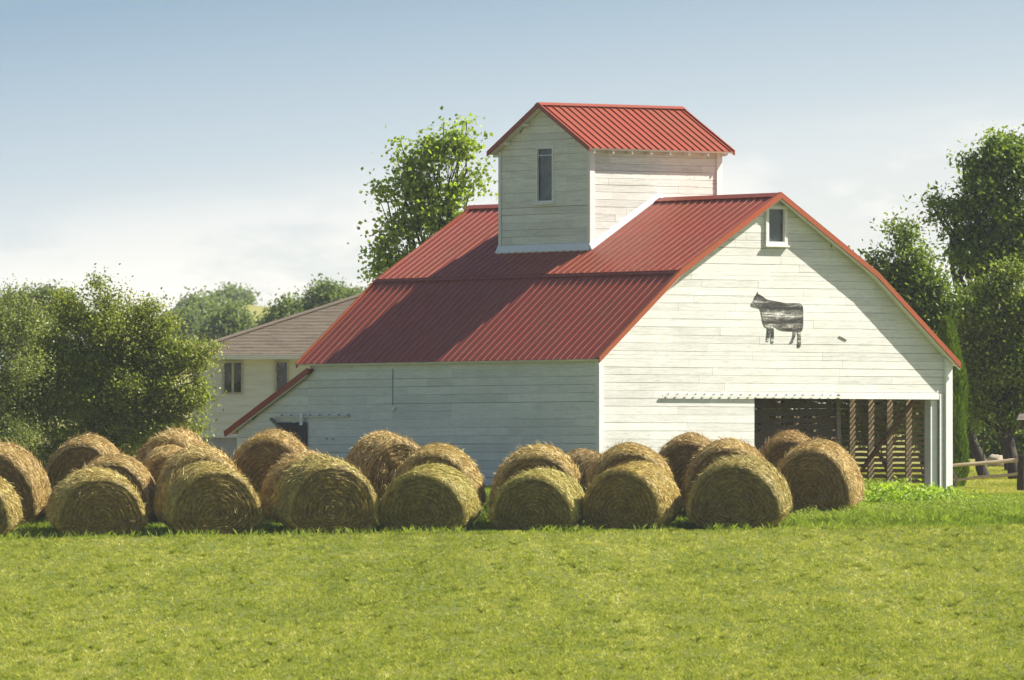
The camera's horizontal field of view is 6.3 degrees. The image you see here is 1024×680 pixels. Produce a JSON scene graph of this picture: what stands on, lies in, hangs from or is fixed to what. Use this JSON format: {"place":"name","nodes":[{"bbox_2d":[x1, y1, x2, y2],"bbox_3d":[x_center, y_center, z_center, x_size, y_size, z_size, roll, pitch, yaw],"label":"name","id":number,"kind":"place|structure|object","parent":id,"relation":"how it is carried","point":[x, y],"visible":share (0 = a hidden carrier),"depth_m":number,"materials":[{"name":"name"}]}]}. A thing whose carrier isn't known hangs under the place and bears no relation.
{"place":"outdoors","nodes":[
{"label":"outdoors","id":0,"kind":"place"},
{"bbox_2d":[0,303,1023,679],"bbox_3d":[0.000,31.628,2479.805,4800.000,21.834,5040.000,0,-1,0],"label":"ground","id":1,"kind":"structure","parent":0,"point":[440,571],"depth_m":157.94,"materials":[{"name":"green plant"}]},
{"bbox_2d":[0,476,25,537],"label":"hay bale","id":2,"kind":"object","parent":1,"relation":"on","point":[11,515],"visible":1,"depth_m":182.89},
{"bbox_2d":[0,438,51,526],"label":"hay bale","id":3,"kind":"object","parent":1,"relation":"on","point":[23,472],"visible":0.74,"depth_m":185.04},
{"bbox_2d":[0,272,74,454],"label":"apple tree","id":4,"kind":"object","parent":1,"relation":"on","point":[14,428],"visible":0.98,"depth_m":204.75,"materials":[{"name":"green plant"}]},
{"bbox_2d":[0,279,89,360],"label":"distant tree","id":5,"kind":"object","parent":1,"relation":"on","point":[48,288],"visible":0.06,"depth_m":379.69,"materials":[{"name":"green plant"}]},
{"bbox_2d":[43,431,122,490],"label":"hay bale","id":6,"kind":"object","parent":1,"relation":"on","point":[78,452],"visible":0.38,"depth_m":187.80},
{"bbox_2d":[42,463,149,536],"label":"hay bale","id":7,"kind":"object","parent":1,"relation":"on","point":[91,499],"visible":0.98,"depth_m":182.70},
{"bbox_2d":[0,263,230,469],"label":"apple tree","id":8,"kind":"object","parent":1,"relation":"on","point":[115,386],"visible":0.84,"depth_m":205.68,"materials":[{"name":"green plant"}]},
{"bbox_2d":[82,450,155,519],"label":"hay bale","id":9,"kind":"object","parent":1,"relation":"on","point":[136,472],"visible":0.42,"depth_m":185.13},
{"bbox_2d":[141,442,182,481],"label":"hay bale","id":10,"kind":"object","parent":1,"relation":"on","point":[155,457],"visible":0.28,"depth_m":186.57},
{"bbox_2d":[134,423,207,461],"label":"hay bale","id":11,"kind":"object","parent":1,"relation":"on","point":[180,435],"visible":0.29,"depth_m":188.23},
{"bbox_2d":[150,294,211,345],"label":"distant tree","id":12,"kind":"object","parent":1,"relation":"on","point":[191,316],"visible":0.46,"depth_m":559.48,"materials":[{"name":"green plant"}]},
{"bbox_2d":[162,286,226,321],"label":"distant tree","id":13,"kind":"object","parent":1,"relation":"on","point":[196,300],"visible":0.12,"depth_m":639.48,"materials":[{"name":"green plant"}]},
{"bbox_2d":[149,441,241,523],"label":"hay bale","id":14,"kind":"object","parent":1,"relation":"on","point":[175,462],"visible":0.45,"depth_m":184.98},
{"bbox_2d":[155,456,266,534],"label":"hay bale","id":15,"kind":"object","parent":1,"relation":"on","point":[204,495],"visible":0.98,"depth_m":182.70},
{"bbox_2d":[189,288,252,318],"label":"distant tree","id":16,"kind":"object","parent":1,"relation":"on","point":[214,297],"visible":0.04,"depth_m":659.57,"materials":[{"name":"green plant"}]},
{"bbox_2d":[182,294,263,345],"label":"distant tree","id":17,"kind":"object","parent":1,"relation":"on","point":[230,318],"visible":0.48,"depth_m":449.42,"materials":[{"name":"green plant"}]},
{"bbox_2d":[209,281,268,304],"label":"distant tree","id":18,"kind":"object","parent":1,"relation":"on","point":[246,295],"visible":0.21,"depth_m":859.36,"materials":[{"name":"green plant"}]},
{"bbox_2d":[229,425,308,498],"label":"hay bale","id":19,"kind":"object","parent":1,"relation":"on","point":[256,455],"visible":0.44,"depth_m":187.78},
{"bbox_2d":[182,293,361,458],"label":"house","id":20,"kind":"structure","parent":1,"relation":"on","point":[258,367],"depth_m":225.00,"materials":[{"name":"beige"}]},
{"bbox_2d":[222,361,242,394],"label":"window","id":21,"kind":"structure","parent":20,"relation":"in","point":[232,371],"depth_m":224.97,"materials":[{"name":"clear glass"}]},
{"bbox_2d":[274,360,288,391],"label":"window","id":22,"kind":"structure","parent":20,"relation":"in","point":[281,367],"depth_m":224.97,"materials":[{"name":"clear glass"}]},
{"bbox_2d":[251,286,305,327],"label":"distant tree","id":23,"kind":"object","parent":1,"relation":"on","point":[281,309],"visible":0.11,"depth_m":419.64,"materials":[{"name":"green plant"}]},
{"bbox_2d":[259,446,320,523],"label":"hay bale","id":24,"kind":"object","parent":1,"relation":"on","point":[274,474],"visible":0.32,"depth_m":185.26},
{"bbox_2d":[267,449,379,533],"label":"hay bale","id":25,"kind":"object","parent":1,"relation":"on","point":[328,493],"visible":0.98,"depth_m":182.62},
{"bbox_2d":[289,273,361,312],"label":"distant tree","id":26,"kind":"object","parent":1,"relation":"on","point":[324,293],"visible":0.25,"depth_m":399.64,"materials":[{"name":"green plant"}]},
{"bbox_2d":[343,278,366,294],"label":"distant tree","id":27,"kind":"object","parent":1,"relation":"on","point":[360,290],"depth_m":429.87,"materials":[{"name":"green plant"}]},
{"bbox_2d":[344,429,421,503],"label":"hay bale","id":28,"kind":"object","parent":1,"relation":"on","point":[376,457],"visible":0.51,"depth_m":187.73},
{"bbox_2d":[347,106,497,285],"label":"poplar","id":29,"kind":"object","parent":1,"relation":"on","point":[417,189],"visible":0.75,"depth_m":216.92,"materials":[{"name":"green plant"}]},
{"bbox_2d":[378,460,482,531],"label":"hay bale","id":30,"kind":"object","parent":1,"relation":"on","point":[436,494],"visible":0.94,"depth_m":182.81},
{"bbox_2d":[391,440,488,507],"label":"hay bale","id":31,"kind":"object","parent":1,"relation":"on","point":[450,455],"visible":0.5,"depth_m":185.26},
{"bbox_2d":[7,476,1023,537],"bbox_3d":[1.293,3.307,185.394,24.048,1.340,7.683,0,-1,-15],"label":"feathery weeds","id":32,"kind":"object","parent":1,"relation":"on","point":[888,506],"visible":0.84,"depth_m":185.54,"materials":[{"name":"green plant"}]},
{"bbox_2d":[486,441,584,508],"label":"hay bale","id":33,"kind":"object","parent":1,"relation":"on","point":[529,457],"visible":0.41,"depth_m":185.14},
{"bbox_2d":[488,465,585,530],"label":"hay bale","id":34,"kind":"object","parent":1,"relation":"on","point":[538,497],"visible":0.98,"depth_m":182.81},
{"bbox_2d":[568,445,602,484],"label":"hay bale","id":35,"kind":"object","parent":1,"relation":"on","point":[582,458],"visible":0.23,"depth_m":188.27},
{"bbox_2d":[223,102,960,489],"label":"barn","id":36,"kind":"structure","parent":1,"relation":"on","point":[603,276],"depth_m":197.31,"materials":[{"name":"wood"}]},
{"bbox_2d":[276,414,306,447],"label":"side door","id":37,"kind":"structure","parent":36,"relation":"in","point":[299,428],"depth_m":201.71,"materials":[{"name":"grey wood"}]},
{"bbox_2d":[764,206,789,246],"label":"window","id":38,"kind":"structure","parent":36,"relation":"in","point":[776,217],"depth_m":195.79,"materials":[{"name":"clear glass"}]},
{"bbox_2d":[581,438,679,491],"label":"hay bale","id":39,"kind":"object","parent":1,"relation":"on","point":[614,455],"visible":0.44,"depth_m":185.16},
{"bbox_2d":[579,458,684,530],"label":"hay bale","id":40,"kind":"object","parent":1,"relation":"on","point":[637,493],"visible":0.98,"depth_m":182.83},
{"bbox_2d":[657,429,712,493],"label":"hay bale","id":41,"kind":"object","parent":1,"relation":"on","point":[680,450],"visible":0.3,"depth_m":187.78},
{"bbox_2d":[678,435,764,509],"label":"hay bale","id":42,"kind":"object","parent":1,"relation":"on","point":[719,448],"visible":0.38,"depth_m":185.16},
{"bbox_2d":[685,453,796,529],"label":"hay bale","id":43,"kind":"object","parent":1,"relation":"on","point":[746,489],"visible":0.99,"depth_m":182.70},
{"bbox_2d":[758,426,810,467],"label":"hay bale","id":44,"kind":"object","parent":1,"relation":"on","point":[776,447],"visible":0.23,"depth_m":189.10},
{"bbox_2d":[777,436,866,515],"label":"hay bale","id":45,"kind":"object","parent":1,"relation":"on","point":[820,473],"visible":0.78,"depth_m":185.18},
{"bbox_2d":[787,402,920,468],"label":"dark shrub","id":46,"kind":"object","parent":1,"relation":"on","point":[875,425],"visible":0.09,"depth_m":225.56,"materials":[{"name":"green plant"}]},
{"bbox_2d":[848,206,992,473],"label":"elm","id":47,"kind":"object","parent":1,"relation":"on","point":[917,284],"visible":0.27,"depth_m":221.74,"materials":[{"name":"green plant"}]},
{"bbox_2d":[857,475,993,505],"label":"broadleaf weeds","id":48,"kind":"object","parent":1,"relation":"on","point":[888,491],"visible":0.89,"depth_m":187.97,"materials":[{"name":"green plant"}]},
{"bbox_2d":[937,315,969,486],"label":"cedar","id":49,"kind":"object","parent":1,"relation":"on","point":[947,333],"visible":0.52,"depth_m":207.77,"materials":[{"name":"green plant"}]},
{"bbox_2d":[953,470,957,486],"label":"wagon wheel","id":50,"kind":"object","parent":1,"relation":"on","point":[956,479],"visible":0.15,"depth_m":201.22,"materials":[{"name":"grey wood"}]},
{"bbox_2d":[902,120,1023,469],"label":"oak","id":51,"kind":"object","parent":1,"relation":"on","point":[995,167],"visible":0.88,"depth_m":225.76,"materials":[{"name":"green plant"}]},
{"bbox_2d":[933,322,998,475],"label":"maple","id":52,"kind":"object","parent":1,"relation":"on","point":[976,449],"visible":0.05,"depth_m":218.88,"materials":[{"name":"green plant"}]},
{"bbox_2d":[922,455,1023,490],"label":"rail fence","id":53,"kind":"object","parent":1,"relation":"on","point":[1019,460],"visible":0.67,"depth_m":204.41,"materials":[{"name":"brown wood"}]},
{"bbox_2d":[978,408,987,474],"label":"bird feeder","id":54,"kind":"object","parent":1,"relation":"on","point":[983,441],"visible":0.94,"depth_m":216.37,"materials":[{"name":"wood"}]},
{"bbox_2d":[949,251,1023,479],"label":"maple","id":55,"kind":"object","parent":1,"relation":"on","point":[991,338],"visible":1,"depth_m":215.71,"materials":[{"name":"green plant"}]},
{"bbox_2d":[986,454,1003,466],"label":"boulder","id":56,"kind":"object","parent":1,"relation":"on","point":[994,457],"visible":0.59,"depth_m":229.86,"materials":[{"name":"beige stone"}]},
{"bbox_2d":[968,422,1023,458],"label":"dark shrub","id":57,"kind":"object","parent":1,"relation":"on","point":[994,443],"visible":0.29,"depth_m":242.60,"materials":[{"name":"green plant"}]},
{"bbox_2d":[1016,414,1023,426],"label":"bird feeder","id":58,"kind":"object","parent":1,"relation":"on","point":[1020,417],"visible":1,"depth_m":206.92,"materials":[{"name":"wood"}]},
{"bbox_2d":[0,483,1023,539],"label":"tall grass","id":59,"kind":"structure","parent":0,"point":[983,516],"depth_m":183.57,"materials":[{"name":"green plant"}]},
{"bbox_2d":[0,0,1023,408],"label":"sky","id":60,"kind":"structure","parent":0,"point":[191,144],"materials":[{"name":"blue"}]},
{"bbox_2d":[860,463,1023,493],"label":"lawn","id":61,"kind":"structure","parent":0,"point":[989,481],"depth_m":211.99,"materials":[{"name":"green plant"}]}
]}

